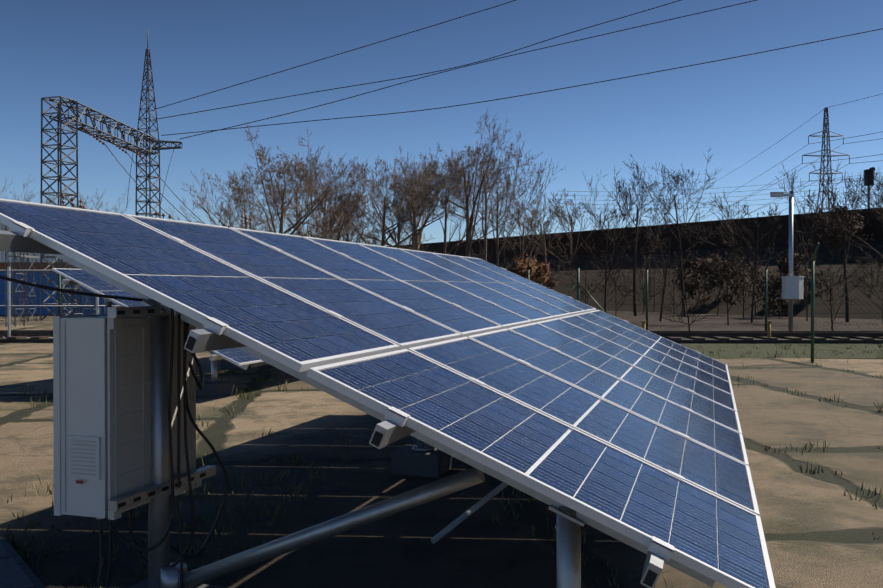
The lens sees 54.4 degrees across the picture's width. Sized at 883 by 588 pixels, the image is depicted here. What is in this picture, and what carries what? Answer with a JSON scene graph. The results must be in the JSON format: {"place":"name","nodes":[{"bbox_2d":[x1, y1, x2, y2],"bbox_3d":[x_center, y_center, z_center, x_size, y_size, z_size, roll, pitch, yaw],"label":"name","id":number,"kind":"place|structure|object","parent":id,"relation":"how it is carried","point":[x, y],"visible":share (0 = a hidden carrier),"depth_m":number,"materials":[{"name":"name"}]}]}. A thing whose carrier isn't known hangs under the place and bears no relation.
{"place":"outdoors","nodes":[
{"label":"outdoors","id":0,"kind":"place"},
{"bbox_2d":[0,223,113,314],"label":"substation building","id":1,"kind":"structure","parent":0,"point":[45,280],"depth_m":47.32,"materials":[{"name":"metal"}]},
{"bbox_2d":[0,315,882,587],"bbox_3d":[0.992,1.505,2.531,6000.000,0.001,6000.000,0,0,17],"label":"ground","id":2,"kind":"structure","parent":0,"point":[815,526],"depth_m":6.17,"materials":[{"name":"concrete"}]},
{"bbox_2d":[0,533,45,587],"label":"solar panel","id":3,"kind":"object","parent":2,"relation":"on","point":[16,571],"visible":1,"depth_m":3.88,"materials":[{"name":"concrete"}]},
{"bbox_2d":[40,29,204,319],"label":"substation gantry","id":4,"kind":"object","parent":2,"relation":"on","point":[126,144],"visible":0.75,"depth_m":42.91,"materials":[{"name":"metal"}]},
{"bbox_2d":[126,0,882,207],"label":"gantry conductors","id":5,"kind":"object","parent":4,"relation":"attached to","point":[446,71],"visible":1,"depth_m":48.38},
{"bbox_2d":[51,268,263,396],"bbox_3d":[-2.958,0.500,15.805,3.077,1.801,8.350,0,0,17],"label":"solar table","id":6,"kind":"object","parent":2,"relation":"on","point":[236,359],"visible":0.04,"depth_m":12.17,"materials":[{"name":"metal"}]},
{"bbox_2d":[0,195,314,337],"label":"substation yard","id":7,"kind":"structure","parent":2,"relation":"on","point":[8,291],"depth_m":32.87,"materials":[{"name":"metal"}]},
{"bbox_2d":[0,198,775,587],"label":"solar table","id":8,"kind":"object","parent":2,"relation":"on","point":[572,414],"visible":1,"depth_m":3.71,"materials":[{"name":"glass"}]},
{"bbox_2d":[53,306,215,519],"bbox_3d":[-1.288,0.490,3.755,0.410,0.880,0.710,0,0,17],"label":"inverter cabinet","id":9,"kind":"object","parent":8,"relation":"attached to","point":[102,382],"visible":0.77,"depth_m":3.49,"materials":[{"name":"grey metal"}]},
{"bbox_2d":[0,275,507,587],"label":"cables","id":10,"kind":"object","parent":8,"relation":"attached to","point":[464,515],"visible":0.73,"depth_m":3.65,"materials":[{"name":"black rubber"}]},
{"bbox_2d":[3,341,882,587],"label":"grass tufts","id":11,"kind":"object","parent":2,"relation":"on","point":[190,550],"visible":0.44,"depth_m":6.18,"materials":[{"name":"green plant"}]},
{"bbox_2d":[280,144,716,320],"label":"trees","id":12,"kind":"object","parent":2,"relation":"on","point":[649,233],"visible":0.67,"depth_m":40.02,"materials":[{"name":"brown plant"}]},
{"bbox_2d":[198,204,882,330],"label":"embankment scrub","id":13,"kind":"object","parent":2,"relation":"on","point":[724,267],"visible":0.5,"depth_m":42.44,"materials":[{"name":"brown plant"}]},
{"bbox_2d":[386,207,882,319],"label":"railway embankment","id":14,"kind":"structure","parent":2,"relation":"on","point":[780,240],"depth_m":55.72,"materials":[{"name":"soil"}]},
{"bbox_2d":[593,107,849,229],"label":"distant pylons","id":15,"kind":"object","parent":2,"relation":"on","point":[825,123],"visible":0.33,"depth_m":208.03,"materials":[{"name":"metal"}]},
{"bbox_2d":[559,93,882,223],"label":"distant conductors","id":16,"kind":"object","parent":15,"relation":"on","point":[761,174],"visible":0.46,"depth_m":251.36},
{"bbox_2d":[624,149,882,322],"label":"trees","id":17,"kind":"object","parent":2,"relation":"on","point":[806,219],"visible":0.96,"depth_m":37.38,"materials":[{"name":"brown plant"}]},
{"bbox_2d":[678,343,882,358],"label":"verge grass","id":18,"kind":"structure","parent":2,"relation":"on","point":[763,350],"depth_m":20.64,"materials":[{"name":"green plant"}]},
{"bbox_2d":[0,0,882,246],"label":"sky","id":19,"kind":"structure","parent":0,"point":[91,53],"materials":[{"name":"blue"}]},
{"bbox_2d":[606,311,882,330],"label":"scrub ground","id":20,"kind":"structure","parent":0,"point":[701,324],"depth_m":35.93,"materials":[{"name":"soil"}]},
{"bbox_2d":[1,172,634,278],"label":"trees","id":21,"kind":"object","parent":20,"relation":"on","point":[530,222],"visible":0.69,"depth_m":64.24,"materials":[{"name":"brown plant"}]},
{"bbox_2d":[166,108,546,256],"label":"trees","id":22,"kind":"object","parent":20,"relation":"on","point":[460,172],"visible":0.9,"depth_m":56.41,"materials":[{"name":"brown plant"}]},
{"bbox_2d":[181,152,565,265],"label":"trees","id":23,"kind":"object","parent":20,"relation":"on","point":[400,214],"visible":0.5,"depth_m":59.65,"materials":[{"name":"brown plant"}]},
{"bbox_2d":[0,330,882,343],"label":"railway track","id":24,"kind":"structure","parent":20,"relation":"on","point":[727,337],"depth_m":23.91,"materials":[{"name":"metal"}]},
{"bbox_2d":[55,242,882,362],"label":"security fence","id":25,"kind":"object","parent":20,"relation":"on","point":[578,283],"visible":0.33,"depth_m":25.74,"materials":[{"name":"green"}]},
{"bbox_2d":[508,254,558,288],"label":"dry leaf bushes","id":26,"kind":"object","parent":20,"relation":"on","point":[535,273],"visible":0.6,"depth_m":45.58,"materials":[{"name":"brown plant"}]},
{"bbox_2d":[641,321,771,337],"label":"track marker posts","id":27,"kind":"object","parent":20,"relation":"on","point":[768,327],"visible":0.6,"depth_m":23.36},
{"bbox_2d":[770,191,804,330],"bbox_3d":[10.366,-0.887,25.757,0.967,4.420,0.577,0,0,17],"label":"camera pole","id":28,"kind":"object","parent":20,"relation":"on","point":[792,285],"visible":0.81,"depth_m":25.78,"materials":[{"name":"metal"}]},
{"bbox_2d":[864,167,874,208],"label":"railway signals","id":29,"kind":"object","parent":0,"point":[868,173],"visible":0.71,"depth_m":59.18,"materials":[{"name":"metal"}]}
]}

